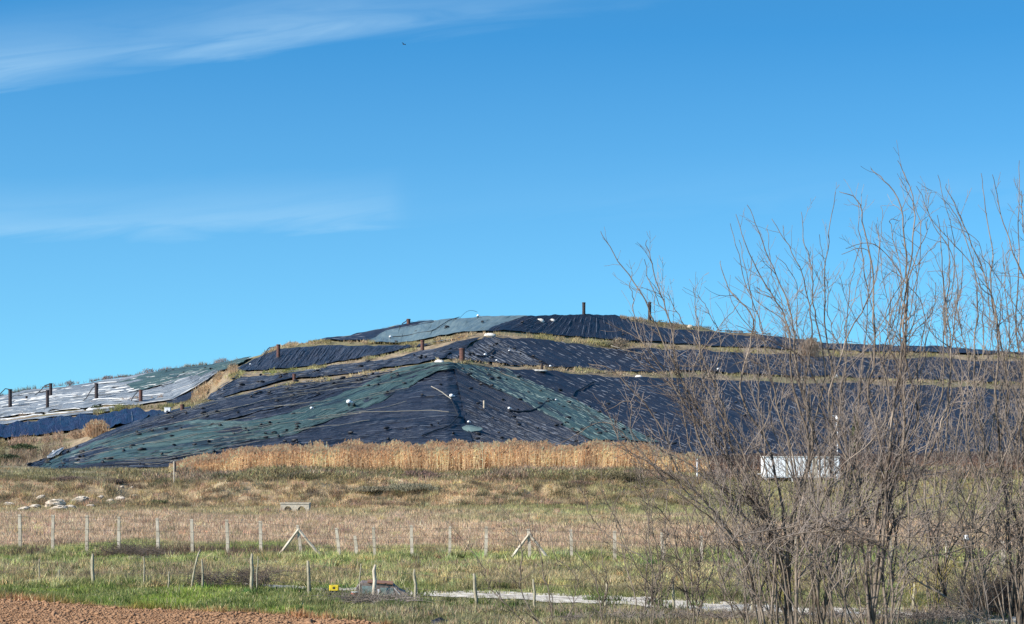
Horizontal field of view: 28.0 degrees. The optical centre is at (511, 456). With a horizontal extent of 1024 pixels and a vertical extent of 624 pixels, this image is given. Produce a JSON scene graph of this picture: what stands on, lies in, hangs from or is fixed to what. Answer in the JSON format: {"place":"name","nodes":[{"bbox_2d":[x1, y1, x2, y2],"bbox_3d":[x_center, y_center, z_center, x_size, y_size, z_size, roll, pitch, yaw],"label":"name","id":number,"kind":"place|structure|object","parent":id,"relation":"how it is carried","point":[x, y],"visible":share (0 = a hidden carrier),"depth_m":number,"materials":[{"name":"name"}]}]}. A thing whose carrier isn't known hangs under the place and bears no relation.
{"place":"outdoors","nodes":[
{"label":"outdoors","id":0,"kind":"place"},
{"bbox_2d":[0,319,1022,467],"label":"hill","id":1,"kind":"structure","parent":0,"point":[214,388],"depth_m":319.07,"materials":[{"name":"soil"}]},
{"bbox_2d":[0,453,20,460],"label":"shrub","id":2,"kind":"object","parent":1,"relation":"on","point":[10,456],"visible":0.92,"depth_m":256.48,"materials":[{"name":"green plant"}]},
{"bbox_2d":[8,442,39,449],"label":"shrub","id":3,"kind":"object","parent":1,"relation":"on","point":[22,446],"visible":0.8,"depth_m":264.76,"materials":[{"name":"green plant"}]},
{"bbox_2d":[0,428,92,448],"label":"ledge grass","id":4,"kind":"structure","parent":1,"relation":"on","point":[23,439],"depth_m":273.74,"materials":[{"name":"beige plant"}]},
{"bbox_2d":[0,406,118,423],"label":"silver sheet","id":5,"kind":"object","parent":1,"relation":"on","point":[3,421],"visible":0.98,"depth_m":300.24,"materials":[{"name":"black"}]},
{"bbox_2d":[62,429,87,438],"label":"reed clump","id":6,"kind":"object","parent":1,"relation":"on","point":[76,432],"visible":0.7,"depth_m":271.06,"materials":[{"name":"beige plant"}]},
{"bbox_2d":[0,407,172,437],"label":"blue tarpaulin","id":7,"kind":"object","parent":1,"relation":"on","point":[60,423],"visible":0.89,"depth_m":285.55,"materials":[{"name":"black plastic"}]},
{"bbox_2d":[74,419,110,436],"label":"reed clump","id":8,"kind":"object","parent":1,"relation":"on","point":[94,428],"visible":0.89,"depth_m":265.46,"materials":[{"name":"beige plant"}]},
{"bbox_2d":[0,370,217,417],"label":"silver sheet","id":9,"kind":"object","parent":1,"relation":"on","point":[68,397],"visible":0.91,"depth_m":320.65,"materials":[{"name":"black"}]},
{"bbox_2d":[0,388,11,406],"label":"vent pipe","id":10,"kind":"object","parent":9,"relation":"on","point":[9,397],"visible":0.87,"depth_m":322.54,"materials":[{"name":"metal"}]},
{"bbox_2d":[119,356,250,389],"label":"teal sheet","id":11,"kind":"object","parent":9,"relation":"on","point":[168,374],"visible":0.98,"depth_m":330.14,"materials":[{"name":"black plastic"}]},
{"bbox_2d":[0,358,221,395],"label":"vegetation","id":12,"kind":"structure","parent":1,"relation":"on","point":[119,376],"depth_m":350.81,"materials":[{"name":"plant"}]},
{"bbox_2d":[92,395,208,414],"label":"ledge grass","id":13,"kind":"structure","parent":1,"relation":"on","point":[186,403],"depth_m":300.61,"materials":[{"name":"beige plant"}]},
{"bbox_2d":[166,390,195,403],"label":"membrane sheet","id":14,"kind":"object","parent":1,"relation":"on","point":[185,397],"visible":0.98,"depth_m":306.74,"materials":[{"name":"plastic"}]},
{"bbox_2d":[189,357,239,407],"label":"ledge grass","id":15,"kind":"structure","parent":1,"relation":"on","point":[200,391],"depth_m":307.28,"materials":[{"name":"beige plant"}]},
{"bbox_2d":[26,366,408,466],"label":"membrane sheet","id":16,"kind":"object","parent":1,"relation":"on","point":[237,401],"visible":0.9,"depth_m":262.97,"materials":[{"name":"plastic"}]},
{"bbox_2d":[275,366,399,386],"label":"ledge grass","id":17,"kind":"structure","parent":16,"relation":"on","point":[329,378],"depth_m":277.29,"materials":[{"name":"brown plant"}]},
{"bbox_2d":[54,369,471,469],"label":"membrane sheet","id":18,"kind":"object","parent":1,"relation":"on","point":[416,424],"visible":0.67,"depth_m":252.04,"materials":[{"name":"black plastic"}]},
{"bbox_2d":[39,362,463,469],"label":"green strip","id":19,"kind":"object","parent":18,"relation":"on","point":[339,404],"visible":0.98,"depth_m":251.45,"materials":[{"name":"teal plastic"}]},
{"bbox_2d":[94,409,233,445],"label":"rope","id":20,"kind":"object","parent":19,"relation":"on","point":[161,425],"visible":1,"depth_m":255.49,"materials":[{"name":"beige fabric"}]},
{"bbox_2d":[225,363,326,379],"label":"ledge grass","id":21,"kind":"structure","parent":1,"relation":"on","point":[240,372],"depth_m":305.87,"materials":[{"name":"brown plant"}]},
{"bbox_2d":[207,337,479,399],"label":"membrane sheet","id":22,"kind":"object","parent":1,"relation":"on","point":[232,386],"visible":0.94,"depth_m":291.79,"materials":[{"name":"plastic"}]},
{"bbox_2d":[237,337,459,370],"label":"membrane sheet","id":23,"kind":"object","parent":1,"relation":"on","point":[305,356],"visible":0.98,"depth_m":317.46,"materials":[{"name":"plastic"}]},
{"bbox_2d":[261,331,484,354],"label":"ledge grass","id":24,"kind":"structure","parent":1,"relation":"on","point":[329,341],"depth_m":328.63,"materials":[{"name":"brown plant"}]},
{"bbox_2d":[331,347,418,364],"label":"ledge grass","id":25,"kind":"structure","parent":1,"relation":"on","point":[365,358],"depth_m":308.06,"materials":[{"name":"brown plant"}]},
{"bbox_2d":[318,320,433,339],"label":"membrane sheet","id":26,"kind":"object","parent":1,"relation":"on","point":[369,335],"visible":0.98,"depth_m":340.82,"materials":[{"name":"teal plastic"}]},
{"bbox_2d":[410,333,466,346],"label":"ledge grass","id":27,"kind":"structure","parent":1,"relation":"on","point":[463,336],"depth_m":313.17,"materials":[{"name":"beige plant"}]},
{"bbox_2d":[370,315,526,342],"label":"pale sheet","id":28,"kind":"object","parent":1,"relation":"on","point":[466,324],"visible":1,"depth_m":332.90,"materials":[{"name":"grey plastic"}]},
{"bbox_2d":[458,348,466,363],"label":"vent pipe","id":29,"kind":"object","parent":1,"relation":"on","point":[462,353],"visible":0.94,"depth_m":285.21,"materials":[{"name":"metal"}]},
{"bbox_2d":[446,337,551,366],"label":"membrane sheet","id":30,"kind":"object","parent":1,"relation":"on","point":[500,352],"visible":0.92,"depth_m":302.12,"materials":[{"name":"plastic"}]},
{"bbox_2d":[455,368,635,446],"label":"membrane sheet","id":31,"kind":"object","parent":1,"relation":"on","point":[503,421],"visible":0.59,"depth_m":263.11,"materials":[{"name":"black plastic"}]},
{"bbox_2d":[462,425,481,431],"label":"cloth patch","id":32,"kind":"object","parent":31,"relation":"on","point":[471,428],"visible":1,"depth_m":251.99,"materials":[{"name":"white fabric"}]},
{"bbox_2d":[485,314,642,340],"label":"membrane sheet","id":33,"kind":"object","parent":1,"relation":"on","point":[587,325],"visible":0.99,"depth_m":345.64,"materials":[{"name":"black plastic"}]},
{"bbox_2d":[611,337,630,349],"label":"shrub","id":34,"kind":"object","parent":1,"relation":"on","point":[623,342],"visible":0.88,"depth_m":336.23,"materials":[{"name":"beige plant"}]},
{"bbox_2d":[620,315,692,328],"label":"ledge grass","id":35,"kind":"structure","parent":1,"relation":"on","point":[660,323],"depth_m":372.44,"materials":[{"name":"brown plant"}]},
{"bbox_2d":[481,366,1023,456],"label":"membrane sheet","id":36,"kind":"object","parent":1,"relation":"on","point":[604,389],"visible":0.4,"depth_m":302.61,"materials":[{"name":"plastic"}]},
{"bbox_2d":[454,363,658,441],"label":"green strip","id":37,"kind":"object","parent":36,"relation":"on","point":[578,419],"visible":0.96,"depth_m":276.03,"materials":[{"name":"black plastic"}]},
{"bbox_2d":[431,357,1018,385],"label":"ledge grass","id":38,"kind":"structure","parent":36,"relation":"on","point":[561,369],"depth_m":314.77,"materials":[{"name":"brown plant"}]},
{"bbox_2d":[485,331,1019,359],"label":"ledge grass","id":39,"kind":"structure","parent":1,"relation":"on","point":[572,339],"depth_m":344.75,"materials":[{"name":"brown plant"}]},
{"bbox_2d":[492,336,1021,382],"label":"membrane sheet","id":40,"kind":"object","parent":1,"relation":"on","point":[552,353],"visible":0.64,"depth_m":338.27,"materials":[{"name":"black plastic"}]},
{"bbox_2d":[799,337,830,356],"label":"reed clump","id":41,"kind":"object","parent":1,"relation":"on","point":[815,346],"visible":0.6,"depth_m":370.73,"materials":[{"name":"brown plant"}]},
{"bbox_2d":[632,322,1022,354],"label":"membrane sheet","id":42,"kind":"object","parent":1,"relation":"on","point":[704,338],"visible":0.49,"depth_m":375.20,"materials":[{"name":"plastic"}]},
{"bbox_2d":[0,465,1023,623],"bbox_3d":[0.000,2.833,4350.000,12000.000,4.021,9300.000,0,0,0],"label":"ground","id":43,"kind":"structure","parent":0,"point":[250,490],"depth_m":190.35,"materials":[{"name":"beige plant"}]},
{"bbox_2d":[0,439,69,466],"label":"ledge grass","id":44,"kind":"structure","parent":43,"relation":"on","point":[24,454],"depth_m":259.83,"materials":[{"name":"beige plant"}]},
{"bbox_2d":[45,499,65,506],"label":"rock","id":45,"kind":"object","parent":43,"relation":"on","point":[53,502],"visible":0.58,"depth_m":181.16,"materials":[{"name":"white stone"}]},
{"bbox_2d":[47,475,90,481],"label":"shrub","id":46,"kind":"object","parent":43,"relation":"on","point":[64,478],"visible":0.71,"depth_m":202.35,"materials":[{"name":"green plant"}]},
{"bbox_2d":[69,538,162,555],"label":"bramble","id":47,"kind":"object","parent":43,"relation":"on","point":[109,551],"visible":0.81,"depth_m":95.64,"materials":[{"name":"green plant"}]},
{"bbox_2d":[92,538,212,557],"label":"bramble","id":48,"kind":"object","parent":43,"relation":"on","point":[137,553],"visible":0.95,"depth_m":94.85,"materials":[{"name":"green plant"}]},
{"bbox_2d":[0,537,327,556],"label":"dead weeds","id":49,"kind":"object","parent":43,"relation":"on","point":[232,549],"visible":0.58,"depth_m":98.27,"materials":[{"name":"brown plant"}]},
{"bbox_2d":[0,598,379,623],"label":"soil clods","id":50,"kind":"object","parent":43,"relation":"on","point":[82,615],"visible":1,"depth_m":59.56,"materials":[{"name":"brown soil"}]},
{"bbox_2d":[128,560,257,587],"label":"bramble","id":51,"kind":"object","parent":43,"relation":"on","point":[208,578],"visible":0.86,"depth_m":72.71,"materials":[{"name":"brown plant"}]},
{"bbox_2d":[204,472,237,480],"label":"shrub","id":52,"kind":"object","parent":43,"relation":"on","point":[221,474],"visible":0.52,"depth_m":205.34,"materials":[{"name":"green plant"}]},
{"bbox_2d":[195,562,304,587],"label":"bramble","id":53,"kind":"object","parent":43,"relation":"on","point":[242,574],"visible":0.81,"depth_m":72.72,"materials":[{"name":"brown plant"}]},
{"bbox_2d":[280,503,310,510],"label":"concrete culvert","id":54,"kind":"object","parent":43,"relation":"on","point":[297,506],"visible":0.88,"depth_m":168.75,"materials":[{"name":"white concrete"}]},
{"bbox_2d":[277,472,317,478],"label":"shrub","id":55,"kind":"object","parent":43,"relation":"on","point":[291,475],"visible":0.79,"depth_m":204.09,"materials":[{"name":"green plant"}]},
{"bbox_2d":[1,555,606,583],"bbox_3d":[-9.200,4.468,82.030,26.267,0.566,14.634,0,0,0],"label":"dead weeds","id":56,"kind":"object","parent":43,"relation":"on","point":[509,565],"visible":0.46,"depth_m":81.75,"materials":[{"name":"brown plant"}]},
{"bbox_2d":[0,473,704,507],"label":"grass tussocks","id":57,"kind":"object","parent":43,"relation":"on","point":[18,493],"depth_m":192.57,"materials":[{"name":"beige plant"}]},
{"bbox_2d":[302,584,442,604],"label":"bramble","id":58,"kind":"object","parent":43,"relation":"on","point":[369,599],"visible":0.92,"depth_m":65.27,"materials":[{"name":"green plant"}]},
{"bbox_2d":[351,485,393,491],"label":"shrub","id":59,"kind":"object","parent":43,"relation":"on","point":[382,488],"visible":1,"depth_m":192.38,"materials":[{"name":"beige plant"}]},
{"bbox_2d":[356,579,408,595],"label":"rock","id":60,"kind":"object","parent":43,"relation":"on","point":[383,583],"visible":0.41,"depth_m":68.30,"materials":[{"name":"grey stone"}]},
{"bbox_2d":[384,482,442,491],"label":"shrub","id":61,"kind":"object","parent":43,"relation":"on","point":[405,487],"visible":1,"depth_m":193.01,"materials":[{"name":"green plant"}]},
{"bbox_2d":[400,469,438,477],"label":"shrub","id":62,"kind":"object","parent":43,"relation":"on","point":[420,472],"visible":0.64,"depth_m":207.53,"materials":[{"name":"brown plant"}]},
{"bbox_2d":[167,438,710,472],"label":"reed bed","id":63,"kind":"object","parent":43,"relation":"on","point":[449,455],"visible":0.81,"depth_m":219.63,"materials":[{"name":"beige plant"}]},
{"bbox_2d":[38,550,915,610],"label":"stake fence","id":64,"kind":"object","parent":43,"relation":"on","point":[252,575],"visible":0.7,"depth_m":68.67,"materials":[{"name":"wood"}]},
{"bbox_2d":[448,497,539,623],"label":"bare sapling","id":65,"kind":"object","parent":43,"relation":"on","point":[531,616],"visible":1,"depth_m":54.06,"materials":[{"name":"brown plant"}]},
{"bbox_2d":[0,549,1015,619],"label":"weed tussocks","id":66,"kind":"object","parent":43,"relation":"on","point":[515,603],"visible":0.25,"depth_m":68.28,"materials":[{"name":"green plant"}]},
{"bbox_2d":[0,566,1017,623],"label":"grass","id":67,"kind":"structure","parent":43,"relation":"on","point":[209,604],"depth_m":67.36,"materials":[{"name":"green plant"}]},
{"bbox_2d":[0,540,1019,588],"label":"meadow grass","id":68,"kind":"structure","parent":43,"relation":"on","point":[316,556],"depth_m":88.07,"materials":[{"name":"plant"}]},
{"bbox_2d":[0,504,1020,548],"bbox_3d":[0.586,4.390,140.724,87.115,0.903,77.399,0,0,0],"label":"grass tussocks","id":69,"kind":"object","parent":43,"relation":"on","point":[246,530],"depth_m":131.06,"materials":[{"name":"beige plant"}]},
{"bbox_2d":[0,465,1022,508],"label":"bank grass","id":70,"kind":"structure","parent":43,"relation":"on","point":[50,472],"depth_m":197.54,"materials":[{"name":"brown plant"}]},
{"bbox_2d":[9,514,1015,564],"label":"post fence","id":71,"kind":"object","parent":43,"relation":"on","point":[298,531],"visible":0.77,"depth_m":96.75,"materials":[{"name":"wood"}]},
{"bbox_2d":[526,509,591,621],"bbox_3d":[1.337,3.091,56.251,1.767,3.477,1.120,0,0,-22],"label":"bare sapling","id":72,"kind":"object","parent":43,"relation":"on","point":[551,605],"visible":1,"depth_m":56.25,"materials":[{"name":"brown plant"}]},
{"bbox_2d":[116,464,1023,481],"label":"scrub","id":73,"kind":"object","parent":43,"relation":"on","point":[531,472],"visible":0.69,"depth_m":208.05,"materials":[{"name":"brown plant"}]},
{"bbox_2d":[566,496,618,620],"bbox_3d":[2.260,2.918,56.175,1.332,3.780,1.080,0,0,40],"label":"bare sapling","id":74,"kind":"object","parent":43,"relation":"on","point":[605,593],"visible":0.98,"depth_m":56.09,"materials":[{"name":"brown plant"}]},
{"bbox_2d":[593,470,644,480],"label":"shrub","id":75,"kind":"object","parent":43,"relation":"on","point":[614,474],"visible":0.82,"depth_m":202.18,"materials":[{"name":"green plant"}]},
{"bbox_2d":[542,602,700,620],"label":"bramble","id":76,"kind":"object","parent":43,"relation":"on","point":[574,617],"visible":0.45,"depth_m":57.66,"materials":[{"name":"brown plant"}]},
{"bbox_2d":[573,452,685,623],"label":"bare sapling","id":77,"kind":"object","parent":43,"relation":"on","point":[656,592],"visible":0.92,"depth_m":55.00,"materials":[{"name":"brown plant"}]},
{"bbox_2d":[602,484,684,612],"bbox_3d":[3.936,2.840,60.476,2.536,4.032,1.411,0,0,-13],"label":"thorn bush","id":78,"kind":"object","parent":43,"relation":"on","point":[647,558],"visible":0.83,"depth_m":60.42,"materials":[{"name":"brown plant"}]},
{"bbox_2d":[590,438,714,607],"bbox_3d":[4.354,2.099,62.029,4.419,5.411,1.773,0,0,-29],"label":"bare shrub","id":79,"kind":"object","parent":43,"relation":"on","point":[656,545],"visible":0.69,"depth_m":61.77,"materials":[{"name":"brown plant"}]},
{"bbox_2d":[621,420,737,623],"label":"bare sapling","id":80,"kind":"object","parent":43,"relation":"on","point":[685,567],"visible":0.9,"depth_m":52.85,"materials":[{"name":"brown plant"}]},
{"bbox_2d":[349,601,1015,623],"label":"tangled weeds","id":81,"kind":"object","parent":43,"relation":"on","point":[442,609],"visible":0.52,"depth_m":57.29,"materials":[{"name":"green plant"}]},
{"bbox_2d":[646,494,737,613],"bbox_3d":[5.263,2.880,58.272,3.226,3.877,1.487,0,0,-12],"label":"thorn bush","id":82,"kind":"object","parent":43,"relation":"on","point":[711,576],"visible":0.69,"depth_m":58.20,"materials":[{"name":"brown plant"}]},
{"bbox_2d":[611,598,813,622],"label":"bramble","id":83,"kind":"object","parent":43,"relation":"on","point":[709,614],"visible":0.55,"depth_m":57.41,"materials":[{"name":"brown plant"}]},
{"bbox_2d":[557,205,873,623],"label":"bare tree","id":84,"kind":"object","parent":43,"relation":"on","point":[786,576],"visible":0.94,"depth_m":49.88,"materials":[{"name":"brown plant"}]},
{"bbox_2d":[671,443,791,623],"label":"bare sapling","id":85,"kind":"object","parent":43,"relation":"on","point":[744,616],"visible":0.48,"depth_m":51.98,"materials":[{"name":"brown plant"}]},
{"bbox_2d":[676,398,788,600],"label":"bare shrub","id":86,"kind":"object","parent":43,"relation":"on","point":[723,572],"visible":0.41,"depth_m":65.94,"materials":[{"name":"brown plant"}]},
{"bbox_2d":[723,498,808,623],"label":"thorn bush","id":87,"kind":"object","parent":43,"relation":"on","point":[762,571],"visible":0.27,"depth_m":56.39,"materials":[{"name":"brown plant"}]},
{"bbox_2d":[755,542,812,610],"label":"thorn bush","id":88,"kind":"object","parent":43,"relation":"on","point":[780,582],"visible":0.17,"depth_m":59.80,"materials":[{"name":"brown plant"}]},
{"bbox_2d":[760,456,839,481],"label":"site cabin","id":89,"kind":"object","parent":43,"relation":"on","point":[785,465],"visible":0.34,"depth_m":201.35,"materials":[{"name":"white metal"}]},
{"bbox_2d":[777,497,851,615],"bbox_3d":[8.417,2.825,57.701,2.543,4.059,1.486,0,0,17],"label":"thorn bush","id":90,"kind":"object","parent":43,"relation":"on","point":[801,596],"visible":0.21,"depth_m":57.85,"materials":[{"name":"brown plant"}]},
{"bbox_2d":[726,187,914,623],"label":"bare tree","id":91,"kind":"object","parent":43,"relation":"on","point":[819,617],"visible":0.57,"depth_m":53.78,"materials":[{"name":"brown plant"}]},
{"bbox_2d":[694,140,987,623],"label":"bare tree","id":92,"kind":"object","parent":43,"relation":"on","point":[887,488],"visible":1,"depth_m":47.97,"materials":[{"name":"brown plant"}]},
{"bbox_2d":[751,603,931,623],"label":"bramble","id":93,"kind":"object","parent":43,"relation":"on","point":[840,615],"visible":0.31,"depth_m":57.01,"materials":[{"name":"brown plant"}]},
{"bbox_2d":[814,433,885,600],"bbox_3d":[10.503,2.020,64.068,2.378,5.628,1.197,0,0,0],"label":"bare shrub","id":94,"kind":"object","parent":43,"relation":"on","point":[850,547],"visible":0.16,"depth_m":64.08,"materials":[{"name":"brown plant"}]},
{"bbox_2d":[688,450,1022,472],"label":"dry thicket","id":95,"kind":"object","parent":43,"relation":"on","point":[892,458],"visible":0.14,"depth_m":223.86,"materials":[{"name":"brown plant"}]},
{"bbox_2d":[829,492,907,618],"bbox_3d":[9.768,2.854,56.394,1.980,3.956,2.220,0,0,-27],"label":"thorn bush","id":96,"kind":"object","parent":43,"relation":"on","point":[854,593],"visible":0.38,"depth_m":56.64,"materials":[{"name":"brown plant"}]},
{"bbox_2d":[837,600,1013,623],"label":"bramble","id":97,"kind":"object","parent":43,"relation":"on","point":[945,614],"visible":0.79,"depth_m":56.92,"materials":[{"name":"brown plant"}]},
{"bbox_2d":[888,536,966,613],"bbox_3d":[11.418,3.423,58.010,2.705,2.869,2.343,0,0,0],"label":"thorn bush","id":98,"kind":"object","parent":43,"relation":"on","point":[915,602],"visible":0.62,"depth_m":57.78,"materials":[{"name":"brown plant"}]},
{"bbox_2d":[880,398,978,595],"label":"bare shrub","id":99,"kind":"object","parent":43,"relation":"on","point":[922,544],"visible":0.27,"depth_m":68.13,"materials":[{"name":"brown plant"}]},
{"bbox_2d":[862,195,1023,621],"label":"bare tree","id":100,"kind":"object","parent":43,"relation":"on","point":[936,566],"visible":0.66,"depth_m":57.91,"materials":[{"name":"brown plant"}]},
{"bbox_2d":[863,160,1023,623],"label":"bare tree","id":101,"kind":"object","parent":43,"relation":"on","point":[1017,568],"visible":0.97,"depth_m":51.92,"materials":[{"name":"brown plant"}]},
{"bbox_2d":[912,567,1018,616],"bbox_3d":[14.412,3.893,60.051,5.922,1.604,2.793,0,0,0],"label":"bramble","id":102,"kind":"object","parent":43,"relation":"on","point":[990,596],"visible":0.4,"depth_m":59.59,"materials":[{"name":"brown plant"}]},
{"bbox_2d":[930,488,1013,622],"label":"thorn bush","id":103,"kind":"object","parent":43,"relation":"on","point":[974,593],"visible":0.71,"depth_m":56.69,"materials":[{"name":"brown plant"}]},
{"bbox_2d":[941,398,1014,581],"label":"bare shrub","id":104,"kind":"object","parent":43,"relation":"on","point":[959,527],"visible":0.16,"depth_m":71.86,"materials":[{"name":"brown plant"}]},
{"bbox_2d":[975,399,1023,594],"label":"bare shrub","id":105,"kind":"object","parent":43,"relation":"on","point":[997,568],"visible":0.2,"depth_m":63.69,"materials":[{"name":"brown plant"}]},
{"bbox_2d":[0,0,1023,394],"label":"sky","id":106,"kind":"structure","parent":0,"point":[194,182],"materials":[{"name":"blue"}]},
{"bbox_2d":[67,580,1017,623],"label":"path","id":107,"kind":"structure","parent":0,"point":[559,598],"depth_m":66.39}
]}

